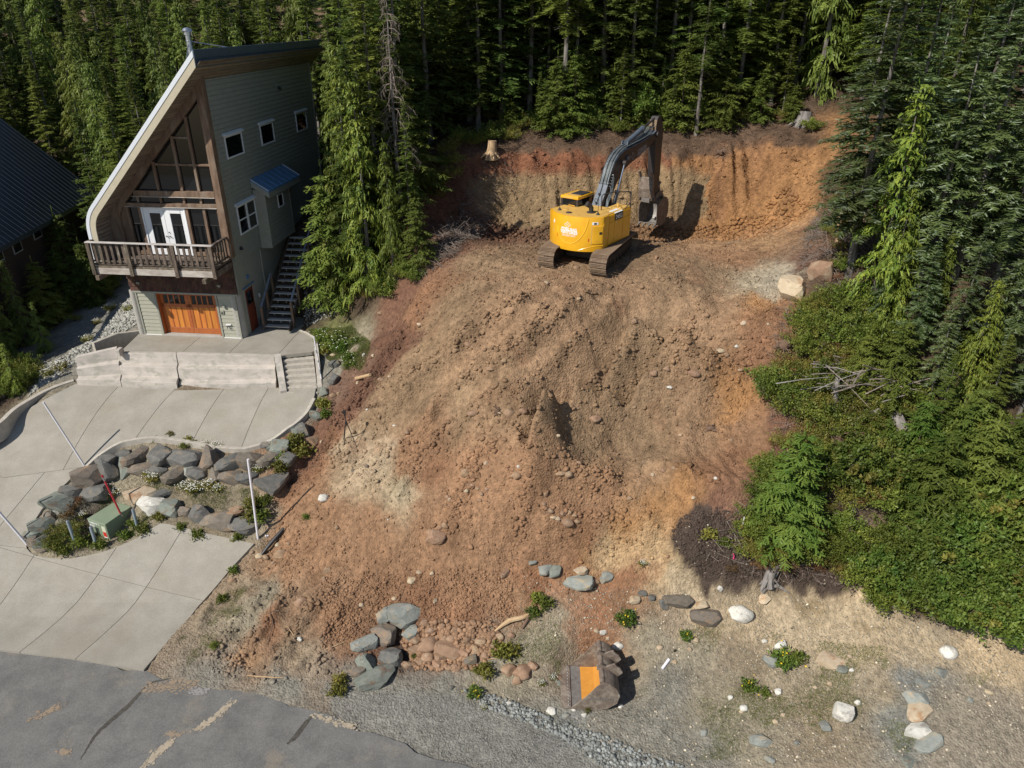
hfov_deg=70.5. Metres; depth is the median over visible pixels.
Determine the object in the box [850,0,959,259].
fir tree
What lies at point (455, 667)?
boulder
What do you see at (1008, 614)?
shrub
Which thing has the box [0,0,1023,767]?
ground
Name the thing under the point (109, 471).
boulder
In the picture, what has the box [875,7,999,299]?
fir tree
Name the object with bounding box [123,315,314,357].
garage apron
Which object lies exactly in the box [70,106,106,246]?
fir tree
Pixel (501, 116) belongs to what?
shrub
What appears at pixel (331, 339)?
weed clump
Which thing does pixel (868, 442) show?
shrub
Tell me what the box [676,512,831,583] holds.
dark clods
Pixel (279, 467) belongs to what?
weed clump
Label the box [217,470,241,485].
boulder
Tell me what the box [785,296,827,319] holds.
shrub
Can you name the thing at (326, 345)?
weed clump
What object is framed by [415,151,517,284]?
dead twigs
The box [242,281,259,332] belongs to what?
side door
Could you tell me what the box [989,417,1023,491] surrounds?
hemlock tree
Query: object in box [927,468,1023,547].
shrub
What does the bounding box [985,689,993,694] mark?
rock
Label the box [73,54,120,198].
cedar tree
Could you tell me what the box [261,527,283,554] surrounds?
drain pipe
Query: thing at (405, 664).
boulder
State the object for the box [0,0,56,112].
cedar tree
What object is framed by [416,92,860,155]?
dead twigs
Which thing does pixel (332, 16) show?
fir tree
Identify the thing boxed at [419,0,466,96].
fir tree
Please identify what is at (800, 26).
cedar tree
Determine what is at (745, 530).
shrub
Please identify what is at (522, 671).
boulder
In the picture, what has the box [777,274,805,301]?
boulder
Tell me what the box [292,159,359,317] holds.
hemlock tree
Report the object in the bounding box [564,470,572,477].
rock
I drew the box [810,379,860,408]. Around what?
shrub
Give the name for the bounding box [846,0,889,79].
fir tree
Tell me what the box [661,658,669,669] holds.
pipe stub
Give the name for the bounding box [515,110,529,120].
shrub
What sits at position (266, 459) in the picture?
boulder
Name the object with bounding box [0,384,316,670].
driveway
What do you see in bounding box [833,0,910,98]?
fir tree
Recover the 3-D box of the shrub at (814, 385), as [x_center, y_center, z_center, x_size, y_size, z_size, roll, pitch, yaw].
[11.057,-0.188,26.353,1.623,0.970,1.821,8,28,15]
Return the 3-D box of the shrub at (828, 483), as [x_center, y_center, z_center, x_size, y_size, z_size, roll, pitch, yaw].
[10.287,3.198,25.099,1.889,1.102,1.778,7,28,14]
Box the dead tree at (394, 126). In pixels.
[375,0,420,219]
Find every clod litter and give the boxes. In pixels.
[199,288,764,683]
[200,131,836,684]
[463,187,810,242]
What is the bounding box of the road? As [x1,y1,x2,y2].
[0,651,471,767]
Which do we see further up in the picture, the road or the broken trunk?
the broken trunk
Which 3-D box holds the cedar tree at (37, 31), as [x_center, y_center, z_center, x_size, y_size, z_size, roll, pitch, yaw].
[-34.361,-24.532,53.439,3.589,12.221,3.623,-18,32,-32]
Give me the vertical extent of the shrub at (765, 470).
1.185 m
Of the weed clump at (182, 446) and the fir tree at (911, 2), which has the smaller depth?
the weed clump at (182, 446)
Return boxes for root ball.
[715,147,726,161]
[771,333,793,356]
[823,429,864,451]
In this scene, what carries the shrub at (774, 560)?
on the ground at (414, 402)
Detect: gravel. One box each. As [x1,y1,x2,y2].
[28,298,136,396]
[301,242,336,326]
[324,684,652,767]
[464,688,683,767]
[492,574,1023,767]
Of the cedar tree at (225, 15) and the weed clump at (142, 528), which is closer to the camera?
the weed clump at (142, 528)
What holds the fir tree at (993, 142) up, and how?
on the ground at (414, 402)
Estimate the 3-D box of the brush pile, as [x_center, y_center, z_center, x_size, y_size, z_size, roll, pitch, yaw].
[12.700,-0.301,25.799,6.717,1.497,2.548,0,27,0]
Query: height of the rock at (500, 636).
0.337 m
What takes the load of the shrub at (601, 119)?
on the ground at (414, 402)
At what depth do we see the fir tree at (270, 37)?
43.13 m
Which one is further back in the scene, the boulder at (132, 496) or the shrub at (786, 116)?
the shrub at (786, 116)
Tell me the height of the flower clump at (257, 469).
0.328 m
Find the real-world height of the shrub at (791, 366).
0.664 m
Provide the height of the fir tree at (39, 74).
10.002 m
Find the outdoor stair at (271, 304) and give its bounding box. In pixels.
[260,218,316,331]
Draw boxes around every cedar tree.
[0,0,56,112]
[0,76,28,138]
[0,260,39,347]
[0,303,22,357]
[0,343,29,398]
[22,0,72,128]
[29,302,56,355]
[50,27,99,181]
[59,36,105,189]
[61,0,97,69]
[63,17,118,160]
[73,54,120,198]
[81,56,123,191]
[89,31,133,150]
[116,0,148,82]
[131,0,164,98]
[140,23,171,116]
[152,50,175,101]
[154,0,180,73]
[160,52,174,78]
[166,0,194,84]
[169,0,195,68]
[195,0,229,47]
[208,0,231,46]
[209,0,234,46]
[227,0,255,43]
[228,21,245,45]
[246,0,263,42]
[278,0,322,131]
[279,0,328,147]
[313,151,362,316]
[317,39,363,248]
[324,40,375,282]
[338,75,390,308]
[374,138,408,287]
[394,0,430,117]
[425,0,453,105]
[472,0,529,102]
[506,2,544,91]
[562,0,596,76]
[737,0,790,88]
[772,1,822,77]
[791,0,860,105]
[843,78,934,320]
[860,184,924,331]
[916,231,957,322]
[935,277,1009,407]
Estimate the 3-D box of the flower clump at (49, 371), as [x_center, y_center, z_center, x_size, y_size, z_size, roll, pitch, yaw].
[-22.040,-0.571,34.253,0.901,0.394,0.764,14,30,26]
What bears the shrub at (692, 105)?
on the ground at (414, 402)
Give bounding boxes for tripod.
[342,410,356,446]
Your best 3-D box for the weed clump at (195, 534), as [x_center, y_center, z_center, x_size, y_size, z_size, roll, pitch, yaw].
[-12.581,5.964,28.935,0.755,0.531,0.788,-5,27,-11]
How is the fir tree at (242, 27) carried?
on the ground at (414, 402)
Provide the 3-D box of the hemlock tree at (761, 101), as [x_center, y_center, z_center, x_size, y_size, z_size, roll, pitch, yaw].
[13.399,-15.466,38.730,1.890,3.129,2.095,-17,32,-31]
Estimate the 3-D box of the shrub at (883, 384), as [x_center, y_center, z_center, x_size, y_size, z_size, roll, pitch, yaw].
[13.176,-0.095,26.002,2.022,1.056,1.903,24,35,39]
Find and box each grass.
[41,474,240,553]
[55,473,258,552]
[176,587,245,664]
[307,324,370,370]
[501,587,941,758]
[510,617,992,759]
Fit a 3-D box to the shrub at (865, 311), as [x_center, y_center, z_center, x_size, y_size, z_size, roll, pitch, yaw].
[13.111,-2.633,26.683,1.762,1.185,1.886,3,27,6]
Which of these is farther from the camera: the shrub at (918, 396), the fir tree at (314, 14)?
the fir tree at (314, 14)
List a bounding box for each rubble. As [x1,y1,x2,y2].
[323,568,516,647]
[398,618,503,671]
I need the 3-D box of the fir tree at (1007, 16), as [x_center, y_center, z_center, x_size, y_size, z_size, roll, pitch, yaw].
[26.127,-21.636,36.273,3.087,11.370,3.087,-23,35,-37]
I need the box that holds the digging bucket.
[560,640,622,709]
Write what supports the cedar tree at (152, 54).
on the ground at (414, 402)
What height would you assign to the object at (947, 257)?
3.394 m
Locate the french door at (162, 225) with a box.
[140,207,193,255]
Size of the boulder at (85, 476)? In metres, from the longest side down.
1.566 x 1.111 x 1.093 m
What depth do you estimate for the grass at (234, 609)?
26.68 m
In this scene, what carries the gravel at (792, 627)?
on the ground at (414, 402)
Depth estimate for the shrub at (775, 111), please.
39.13 m
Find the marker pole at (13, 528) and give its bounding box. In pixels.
[0,512,26,545]
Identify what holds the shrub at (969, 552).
on the ground at (414, 402)
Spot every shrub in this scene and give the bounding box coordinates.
[0,357,25,372]
[0,368,27,380]
[0,375,17,397]
[0,376,30,394]
[2,369,31,385]
[10,351,43,369]
[11,365,39,379]
[13,361,45,371]
[24,378,37,384]
[25,368,39,380]
[34,538,62,550]
[39,521,68,543]
[45,519,84,541]
[49,504,80,519]
[65,499,82,510]
[66,314,83,320]
[74,496,82,502]
[104,274,122,285]
[345,280,362,296]
[359,272,381,289]
[359,288,374,297]
[368,276,399,298]
[383,265,404,279]
[391,262,426,276]
[395,258,426,272]
[404,267,422,281]
[426,180,445,191]
[427,167,449,185]
[430,167,449,177]
[445,124,473,142]
[472,132,489,142]
[474,119,507,139]
[496,110,509,119]
[498,113,529,125]
[498,126,527,139]
[499,134,514,139]
[504,123,522,131]
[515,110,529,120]
[519,118,532,128]
[526,106,551,121]
[568,119,585,126]
[580,77,619,111]
[581,101,605,119]
[583,116,599,128]
[588,112,610,126]
[608,119,633,133]
[619,79,662,119]
[631,115,650,122]
[650,67,693,100]
[653,100,676,120]
[671,79,695,103]
[685,62,721,95]
[685,92,714,119]
[701,114,722,124]
[725,564,739,572]
[727,509,770,540]
[731,538,763,559]
[733,492,779,534]
[736,109,753,120]
[736,535,765,551]
[740,470,770,496]
[741,89,759,102]
[741,98,760,113]
[742,538,769,552]
[744,361,809,397]
[744,447,794,482]
[744,548,780,564]
[745,451,778,474]
[746,533,782,553]
[748,549,780,568]
[750,560,772,570]
[751,83,783,96]
[753,535,775,553]
[754,374,812,408]
[757,450,794,470]
[761,370,809,394]
[762,111,779,117]
[764,426,800,447]
[765,394,812,417]
[765,508,805,540]
[767,361,811,383]
[768,533,804,556]
[769,107,784,115]
[770,347,808,370]
[772,358,806,370]
[772,385,823,418]
[774,564,793,573]
[777,110,795,120]
[779,432,815,455]
[780,326,826,356]
[781,558,802,568]
[782,533,825,566]
[782,554,805,564]
[783,307,820,326]
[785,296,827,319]
[785,304,828,334]
[785,317,823,338]
[786,355,851,391]
[787,390,816,413]
[788,413,831,444]
[790,289,827,310]
[792,406,826,422]
[794,340,844,362]
[795,465,840,491]
[796,318,824,334]
[796,368,828,391]
[796,435,838,468]
[797,355,825,376]
[797,385,845,413]
[798,116,826,131]
[798,358,828,370]
[798,411,855,438]
[800,521,841,550]
[801,307,837,332]
[802,401,863,438]
[803,303,873,333]
[803,539,829,558]
[803,562,829,572]
[804,294,836,313]
[806,483,831,504]
[808,497,839,511]
[809,433,891,497]
[810,284,852,309]
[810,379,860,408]
[813,276,866,304]
[815,298,849,308]
[815,336,856,357]
[816,217,850,232]
[816,315,852,340]
[817,401,844,423]
[817,472,837,490]
[818,373,852,392]
[820,313,880,349]
[820,524,862,562]
[821,505,868,542]
[821,551,846,567]
[823,219,853,233]
[823,484,877,510]
[823,534,868,561]
[823,553,850,580]
[824,307,883,338]
[824,349,871,374]
[824,422,889,461]
[824,515,855,539]
[826,228,849,239]
[828,238,850,250]
[828,279,885,314]
[829,256,864,271]
[831,536,871,564]
[833,250,848,260]
[833,273,844,279]
[833,514,883,550]
[835,407,888,437]
[835,475,891,504]
[835,549,895,591]
[837,410,867,439]
[839,318,896,355]
[841,388,888,408]
[842,541,911,594]
[845,308,888,337]
[845,428,892,458]
[846,311,899,337]
[846,322,898,346]
[846,405,882,419]
[847,301,887,322]
[848,415,934,481]
[853,526,889,555]
[854,477,907,517]
[854,584,915,618]
[857,372,902,394]
[859,409,893,431]
[860,352,897,373]
[860,426,920,460]
[862,354,887,363]
[862,394,917,419]
[862,484,899,505]
[862,511,920,556]
[866,466,912,494]
[866,565,920,609]
[867,386,897,404]
[871,332,899,357]
[872,364,914,382]
[873,330,899,352]
[874,390,905,409]
[874,397,918,416]
[875,477,904,495]
[877,472,931,498]
[878,468,895,493]
[883,378,937,405]
[887,508,1001,572]
[887,529,985,608]
[888,507,995,581]
[889,553,964,619]
[891,509,953,560]
[893,563,995,624]
[896,482,987,532]
[897,555,959,592]
[898,389,913,400]
[898,477,938,514]
[906,409,983,460]
[909,584,1011,646]
[923,550,992,587]
[925,574,1021,636]
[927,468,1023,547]
[930,496,1019,553]
[943,467,1023,530]
[944,396,1018,460]
[955,479,1023,541]
[961,438,1023,489]
[961,539,1023,600]
[966,535,1014,567]
[966,543,1023,591]
[966,555,1023,612]
[966,592,1023,650]
[973,559,1011,592]
[976,524,1023,568]
[984,528,1023,587]
[995,582,1023,631]
[1002,528,1023,555]
[1006,536,1022,568]
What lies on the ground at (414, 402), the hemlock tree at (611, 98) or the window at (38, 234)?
the hemlock tree at (611, 98)
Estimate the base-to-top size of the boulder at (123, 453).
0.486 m
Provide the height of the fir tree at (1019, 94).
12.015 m
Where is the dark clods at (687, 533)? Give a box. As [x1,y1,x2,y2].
[671,506,854,586]
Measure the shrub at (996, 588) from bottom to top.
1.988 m
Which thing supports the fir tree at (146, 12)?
on the ground at (414, 402)
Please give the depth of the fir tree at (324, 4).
51.42 m
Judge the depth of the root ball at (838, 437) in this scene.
25.34 m
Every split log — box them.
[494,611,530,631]
[522,613,531,628]
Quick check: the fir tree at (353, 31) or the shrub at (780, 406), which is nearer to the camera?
the shrub at (780, 406)
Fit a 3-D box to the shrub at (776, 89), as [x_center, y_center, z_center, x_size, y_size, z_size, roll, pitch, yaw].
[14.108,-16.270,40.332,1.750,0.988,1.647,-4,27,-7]
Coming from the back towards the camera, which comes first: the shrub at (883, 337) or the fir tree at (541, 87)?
the fir tree at (541, 87)
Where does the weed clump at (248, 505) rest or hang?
on the ground at (414, 402)
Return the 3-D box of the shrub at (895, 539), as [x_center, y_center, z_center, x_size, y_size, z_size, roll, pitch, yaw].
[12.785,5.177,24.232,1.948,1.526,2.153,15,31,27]
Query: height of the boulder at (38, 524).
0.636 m
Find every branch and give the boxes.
[247,675,283,677]
[267,601,272,644]
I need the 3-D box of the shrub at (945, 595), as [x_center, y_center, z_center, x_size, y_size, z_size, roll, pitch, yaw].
[13.590,6.813,23.160,2.785,2.193,3.200,-21,34,-35]
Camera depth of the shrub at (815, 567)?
24.57 m
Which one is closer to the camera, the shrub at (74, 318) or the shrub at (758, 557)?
the shrub at (758, 557)
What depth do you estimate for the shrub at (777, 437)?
25.82 m
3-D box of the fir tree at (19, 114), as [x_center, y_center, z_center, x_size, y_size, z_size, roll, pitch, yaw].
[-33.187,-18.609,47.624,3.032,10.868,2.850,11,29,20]
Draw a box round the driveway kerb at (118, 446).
[85,398,315,465]
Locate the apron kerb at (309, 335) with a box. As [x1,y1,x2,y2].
[299,329,317,346]
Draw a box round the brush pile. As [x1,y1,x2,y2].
[776,355,960,406]
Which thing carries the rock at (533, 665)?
on the ground at (414, 402)
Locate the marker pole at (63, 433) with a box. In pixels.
[42,402,84,465]
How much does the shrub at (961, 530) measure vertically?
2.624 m
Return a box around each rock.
[255,552,261,558]
[262,554,268,559]
[323,567,330,573]
[415,659,422,665]
[419,619,427,625]
[425,627,435,633]
[462,637,470,643]
[467,410,475,416]
[480,652,487,658]
[493,406,500,416]
[495,633,504,640]
[500,568,509,578]
[507,632,514,637]
[519,408,527,413]
[528,661,537,670]
[555,471,565,475]
[562,712,569,717]
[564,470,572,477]
[600,630,606,634]
[612,641,623,650]
[649,370,657,375]
[692,637,699,642]
[700,729,707,736]
[704,423,717,432]
[716,348,724,353]
[739,704,747,711]
[764,755,775,763]
[774,688,781,694]
[853,699,860,704]
[890,412,908,432]
[966,697,973,702]
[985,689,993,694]
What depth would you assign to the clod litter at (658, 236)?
37.75 m
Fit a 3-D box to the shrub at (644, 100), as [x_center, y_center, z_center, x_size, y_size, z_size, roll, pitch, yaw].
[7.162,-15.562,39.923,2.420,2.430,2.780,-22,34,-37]
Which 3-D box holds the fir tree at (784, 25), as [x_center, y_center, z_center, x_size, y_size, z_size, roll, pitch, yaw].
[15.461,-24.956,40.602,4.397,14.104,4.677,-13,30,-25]
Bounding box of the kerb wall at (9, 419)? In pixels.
[0,379,73,441]
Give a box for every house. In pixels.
[0,118,92,358]
[84,27,323,338]
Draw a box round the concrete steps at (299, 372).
[274,347,321,394]
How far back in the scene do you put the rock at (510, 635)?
25.03 m
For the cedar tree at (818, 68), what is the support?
on the ground at (414, 402)
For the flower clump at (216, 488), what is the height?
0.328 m
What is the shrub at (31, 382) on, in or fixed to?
on the ground at (414, 402)
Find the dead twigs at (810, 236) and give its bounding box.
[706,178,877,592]
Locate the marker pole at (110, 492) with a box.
[101,474,122,516]
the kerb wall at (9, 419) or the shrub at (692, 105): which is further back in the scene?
the shrub at (692, 105)
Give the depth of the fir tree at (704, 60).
37.02 m
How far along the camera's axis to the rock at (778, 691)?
22.92 m
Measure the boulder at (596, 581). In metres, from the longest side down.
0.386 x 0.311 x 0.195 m
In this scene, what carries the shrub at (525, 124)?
on the ground at (414, 402)
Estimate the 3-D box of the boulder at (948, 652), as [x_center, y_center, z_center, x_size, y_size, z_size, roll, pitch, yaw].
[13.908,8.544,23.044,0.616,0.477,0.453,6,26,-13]
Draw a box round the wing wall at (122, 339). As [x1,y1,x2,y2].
[91,330,139,350]
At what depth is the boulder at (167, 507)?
29.27 m
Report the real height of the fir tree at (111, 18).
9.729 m
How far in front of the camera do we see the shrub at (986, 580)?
22.97 m
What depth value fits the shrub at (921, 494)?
23.82 m
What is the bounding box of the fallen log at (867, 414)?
[850,408,881,427]
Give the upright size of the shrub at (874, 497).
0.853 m
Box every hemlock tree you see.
[21,255,71,333]
[43,247,89,313]
[44,205,92,299]
[67,237,117,310]
[94,278,113,297]
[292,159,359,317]
[367,62,452,214]
[396,190,438,274]
[504,99,520,131]
[525,53,580,139]
[550,45,599,138]
[597,62,630,127]
[627,81,653,128]
[657,34,709,133]
[702,49,747,131]
[739,423,834,572]
[743,476,785,552]
[744,64,777,124]
[778,85,805,122]
[840,330,881,404]
[863,315,927,413]
[881,424,976,559]
[894,393,946,491]
[941,378,998,474]
[941,409,1023,555]
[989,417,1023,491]
[990,454,1023,567]
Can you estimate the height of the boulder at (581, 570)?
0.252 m
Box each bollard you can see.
[66,520,74,540]
[89,526,95,542]
[131,508,137,525]
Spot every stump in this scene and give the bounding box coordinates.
[481,140,499,160]
[759,569,779,589]
[787,111,812,127]
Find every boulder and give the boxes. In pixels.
[21,531,41,538]
[26,517,56,532]
[26,536,37,547]
[31,532,52,548]
[33,549,46,553]
[37,491,75,513]
[41,511,55,519]
[51,510,64,515]
[57,484,82,498]
[69,464,101,488]
[79,483,108,501]
[94,454,117,463]
[97,458,119,482]
[114,449,130,458]
[118,457,128,479]
[119,445,148,467]
[122,486,156,504]
[127,462,151,476]
[136,496,164,516]
[146,443,171,465]
[147,488,171,497]
[148,465,167,476]
[158,498,182,518]
[160,465,185,484]
[165,449,201,467]
[177,506,190,516]
[186,466,207,480]
[188,504,210,523]
[198,444,219,468]
[199,510,235,531]
[207,467,220,483]
[214,452,238,471]
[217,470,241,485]
[226,506,244,515]
[227,516,260,535]
[235,452,263,471]
[235,471,258,485]
[254,470,289,495]
[256,451,278,468]
[259,441,270,448]
[269,439,288,453]
[273,549,285,558]
[279,451,297,466]
[291,428,297,433]
[294,596,306,607]
[295,422,310,439]
[304,435,318,445]
[309,410,322,420]
[318,494,328,501]
[319,387,328,396]
[327,372,339,384]
[328,360,340,367]
[347,666,365,676]
[350,633,377,651]
[353,664,395,691]
[355,652,376,670]
[369,623,396,646]
[376,606,388,623]
[377,647,402,667]
[387,603,419,628]
[401,624,417,640]
[401,661,411,668]
[407,576,415,583]
[407,644,418,653]
[409,636,419,644]
[417,636,437,652]
[421,652,433,661]
[425,529,445,544]
[433,661,440,668]
[434,640,459,659]
[434,654,446,661]
[446,635,453,641]
[451,664,459,672]
[458,649,468,656]
[460,468,468,476]
[463,654,476,664]
[471,645,478,653]
[474,638,485,645]
[501,664,515,676]
[503,409,514,417]
[511,471,521,478]
[512,664,531,680]
[512,675,521,684]
[528,560,536,564]
[538,564,551,575]
[546,706,555,714]
[548,565,560,577]
[561,518,573,526]
[563,574,593,590]
[573,566,587,574]
[589,415,600,422]
[593,578,599,584]
[600,571,612,583]
[629,595,640,603]
[637,590,646,595]
[648,594,655,600]
[659,600,668,609]
[662,594,694,607]
[688,370,700,376]
[690,608,721,626]
[695,600,709,608]
[728,605,754,623]
[749,734,772,746]
[759,593,771,603]
[762,654,779,667]
[774,640,786,649]
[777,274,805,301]
[807,260,833,282]
[816,649,845,670]
[818,720,831,731]
[832,701,854,722]
[836,665,848,672]
[899,755,915,767]
[902,690,929,703]
[904,722,931,738]
[907,703,933,721]
[914,731,943,753]
[915,677,930,689]
[933,667,947,677]
[939,645,958,659]
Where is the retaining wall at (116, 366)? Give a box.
[75,346,276,389]
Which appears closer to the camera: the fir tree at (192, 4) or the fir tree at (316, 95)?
the fir tree at (316, 95)
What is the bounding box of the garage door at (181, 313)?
[156,293,221,335]
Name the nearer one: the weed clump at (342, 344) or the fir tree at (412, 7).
the weed clump at (342, 344)
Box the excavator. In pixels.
[537,115,668,276]
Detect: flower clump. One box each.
[40,365,53,377]
[44,357,68,371]
[75,510,86,518]
[80,335,92,342]
[90,318,101,324]
[101,302,115,311]
[104,486,119,498]
[119,303,132,310]
[141,472,157,482]
[176,479,191,491]
[180,480,201,495]
[199,478,216,490]
[210,483,225,491]
[251,464,262,472]
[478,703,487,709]
[537,678,546,686]
[547,672,557,680]
[636,559,647,566]
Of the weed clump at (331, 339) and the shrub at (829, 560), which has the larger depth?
the weed clump at (331, 339)
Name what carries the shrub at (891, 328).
on the ground at (414, 402)
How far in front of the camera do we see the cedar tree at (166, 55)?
47.17 m
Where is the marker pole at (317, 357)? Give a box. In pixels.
[313,336,321,378]
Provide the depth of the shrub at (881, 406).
25.47 m
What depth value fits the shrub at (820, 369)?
26.00 m
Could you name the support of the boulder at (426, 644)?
on the ground at (414, 402)
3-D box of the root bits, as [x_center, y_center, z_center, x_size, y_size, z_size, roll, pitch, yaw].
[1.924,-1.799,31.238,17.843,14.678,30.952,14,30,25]
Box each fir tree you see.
[0,0,46,64]
[0,3,24,68]
[0,23,21,81]
[0,32,40,140]
[0,44,49,153]
[0,88,20,132]
[7,0,63,52]
[10,0,71,158]
[12,0,72,143]
[18,0,49,91]
[25,65,88,202]
[38,0,60,76]
[43,0,86,42]
[47,0,73,84]
[63,0,100,89]
[65,7,104,105]
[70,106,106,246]
[71,0,102,88]
[71,223,90,270]
[77,0,89,19]
[81,0,122,83]
[81,0,126,115]
[83,0,114,54]
[95,5,133,140]
[97,94,127,183]
[98,60,132,158]
[101,0,124,26]
[101,0,138,94]
[107,0,137,66]
[112,55,146,150]
[113,24,150,138]
[114,0,157,116]
[116,0,157,111]
[116,25,152,138]
[125,72,147,136]
[132,0,157,34]
[135,0,161,102]
[143,0,200,48]
[149,0,175,74]
[149,3,172,87]
[152,0,177,60]
[157,0,180,72]
[165,0,197,66]
[180,1,203,44]
[181,0,202,48]
[181,0,202,49]
[188,0,207,22]
[195,2,220,48]
[198,0,223,47]
[209,0,232,45]
[209,1,234,47]
[225,0,240,44]
[228,0,260,44]
[230,0,258,45]
[237,0,258,42]
[245,0,276,44]
[251,0,284,41]
[252,0,284,42]
[255,0,289,43]
[258,0,285,42]
[288,0,320,39]
[289,0,325,108]
[293,0,332,159]
[310,0,350,86]
[314,0,378,180]
[317,0,350,124]
[317,7,350,199]
[318,0,342,86]
[322,0,347,47]
[322,0,403,197]
[323,38,397,279]
[338,1,362,96]
[339,0,371,75]
[340,0,411,208]
[344,0,375,87]
[349,4,376,157]
[358,0,434,157]
[364,2,390,138]
[365,0,414,158]
[365,0,438,169]
[387,0,476,143]
[394,0,423,120]
[395,0,447,104]
[395,100,424,238]
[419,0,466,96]
[426,0,456,125]
[439,0,495,121]
[442,1,471,95]
[442,1,513,110]
[448,0,508,131]
[461,0,542,119]
[466,0,540,104]
[501,0,561,114]
[506,0,546,100]
[523,0,573,108]
[526,0,603,121]
[530,0,576,79]
[533,0,603,85]
[533,74,544,118]
[547,0,599,86]
[549,0,601,108]
[563,0,646,114]
[576,0,646,84]
[589,2,621,63]
[603,0,663,120]
[610,47,632,124]
[612,0,672,88]
[621,1,663,59]
[626,0,675,90]
[634,0,688,53]
[642,0,719,74]
[649,0,723,94]
[652,0,711,99]
[654,58,669,116]
[664,1,702,67]
[666,73,680,131]
[681,0,727,135]
[690,0,753,98]
[692,0,732,61]
[699,75,710,120]
[701,0,748,70]
[704,0,785,111]
[713,0,772,63]
[721,0,774,58]
[740,0,816,61]
[743,88,749,115]
[745,0,807,104]
[768,0,838,83]
[775,35,796,110]
[804,0,863,75]
[804,0,938,278]
[812,0,862,45]
[817,0,913,209]
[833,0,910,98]
[840,0,895,68]
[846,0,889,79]
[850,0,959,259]
[856,0,917,116]
[863,270,888,322]
[872,0,938,144]
[874,0,933,65]
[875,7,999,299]
[876,0,971,192]
[890,2,930,48]
[890,239,944,355]
[904,0,994,105]
[912,296,961,407]
[920,0,998,142]
[922,350,960,437]
[924,0,988,162]
[926,7,1023,280]
[930,0,1023,222]
[931,219,994,364]
[933,0,1007,79]
[934,1,1006,60]
[946,0,1023,180]
[964,109,1023,298]
[970,243,1023,362]
[972,332,1018,425]
[977,104,1023,221]
[987,0,1023,64]
[992,200,1023,320]
[996,349,1023,418]
[1001,5,1023,90]
[1014,408,1023,456]
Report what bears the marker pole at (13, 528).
on the ground at (414, 402)
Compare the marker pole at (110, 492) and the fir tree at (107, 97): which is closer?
the marker pole at (110, 492)
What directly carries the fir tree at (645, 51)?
on the ground at (414, 402)
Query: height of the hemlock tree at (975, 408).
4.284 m
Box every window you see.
[0,252,4,260]
[12,241,22,254]
[33,230,42,239]
[222,128,244,159]
[234,195,258,235]
[258,118,275,145]
[277,192,283,207]
[294,108,307,132]
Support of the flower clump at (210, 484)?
on the ground at (414, 402)
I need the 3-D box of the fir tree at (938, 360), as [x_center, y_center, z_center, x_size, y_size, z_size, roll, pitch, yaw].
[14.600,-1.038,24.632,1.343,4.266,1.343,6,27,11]
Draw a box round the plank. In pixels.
[355,373,370,379]
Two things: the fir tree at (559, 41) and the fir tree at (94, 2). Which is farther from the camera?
the fir tree at (94, 2)
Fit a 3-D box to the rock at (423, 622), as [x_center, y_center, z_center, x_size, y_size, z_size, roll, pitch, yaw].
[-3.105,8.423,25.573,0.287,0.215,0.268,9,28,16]
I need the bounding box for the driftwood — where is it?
[760,559,789,593]
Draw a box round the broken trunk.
[832,375,839,412]
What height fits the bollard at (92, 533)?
1.106 m
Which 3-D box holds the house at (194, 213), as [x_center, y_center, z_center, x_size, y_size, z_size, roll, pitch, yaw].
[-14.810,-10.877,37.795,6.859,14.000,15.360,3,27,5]
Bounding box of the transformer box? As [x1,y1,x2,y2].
[87,503,130,539]
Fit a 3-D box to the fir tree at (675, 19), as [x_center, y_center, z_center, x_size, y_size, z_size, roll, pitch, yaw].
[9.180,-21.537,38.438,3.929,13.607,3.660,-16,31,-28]
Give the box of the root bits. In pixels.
[198,138,824,679]
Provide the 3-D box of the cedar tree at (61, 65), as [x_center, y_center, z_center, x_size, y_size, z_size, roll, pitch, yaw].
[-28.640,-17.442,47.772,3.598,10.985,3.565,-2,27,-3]
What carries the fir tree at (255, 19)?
on the ground at (414, 402)
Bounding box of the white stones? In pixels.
[503,582,1023,765]
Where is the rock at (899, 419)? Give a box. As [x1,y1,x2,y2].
[890,412,908,432]
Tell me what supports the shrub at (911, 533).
on the ground at (414, 402)
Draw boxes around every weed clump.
[46,540,63,552]
[54,543,70,556]
[67,533,90,548]
[88,536,110,550]
[114,528,134,542]
[123,518,139,529]
[131,521,150,535]
[149,511,165,522]
[172,521,186,531]
[175,442,188,449]
[188,527,204,540]
[205,640,221,649]
[216,592,229,603]
[226,564,238,575]
[231,532,245,541]
[239,494,265,518]
[239,512,254,524]
[246,507,272,525]
[255,493,272,508]
[271,459,289,473]
[282,431,306,449]
[291,441,316,457]
[301,513,309,519]
[313,325,330,334]
[313,331,335,341]
[315,395,331,408]
[317,407,333,418]
[319,342,339,350]
[319,345,329,355]
[320,334,344,344]
[323,680,347,697]
[329,671,348,685]
[330,338,350,352]
[331,326,348,339]
[337,350,357,360]
[341,357,360,367]
[344,335,363,343]
[461,682,484,699]
[470,661,496,681]
[489,639,514,662]
[499,640,521,660]
[522,605,544,620]
[530,590,546,604]
[535,594,554,611]
[613,608,637,630]
[678,629,693,641]
[697,526,718,540]
[715,535,734,548]
[740,674,760,694]
[757,686,771,698]
[766,640,806,672]
[784,647,810,667]
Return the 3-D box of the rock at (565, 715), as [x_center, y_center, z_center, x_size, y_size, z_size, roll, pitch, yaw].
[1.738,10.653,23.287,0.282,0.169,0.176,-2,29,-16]
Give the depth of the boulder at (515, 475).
25.81 m
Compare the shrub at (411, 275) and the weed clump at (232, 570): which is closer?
the weed clump at (232, 570)
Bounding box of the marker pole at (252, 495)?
[247,459,258,538]

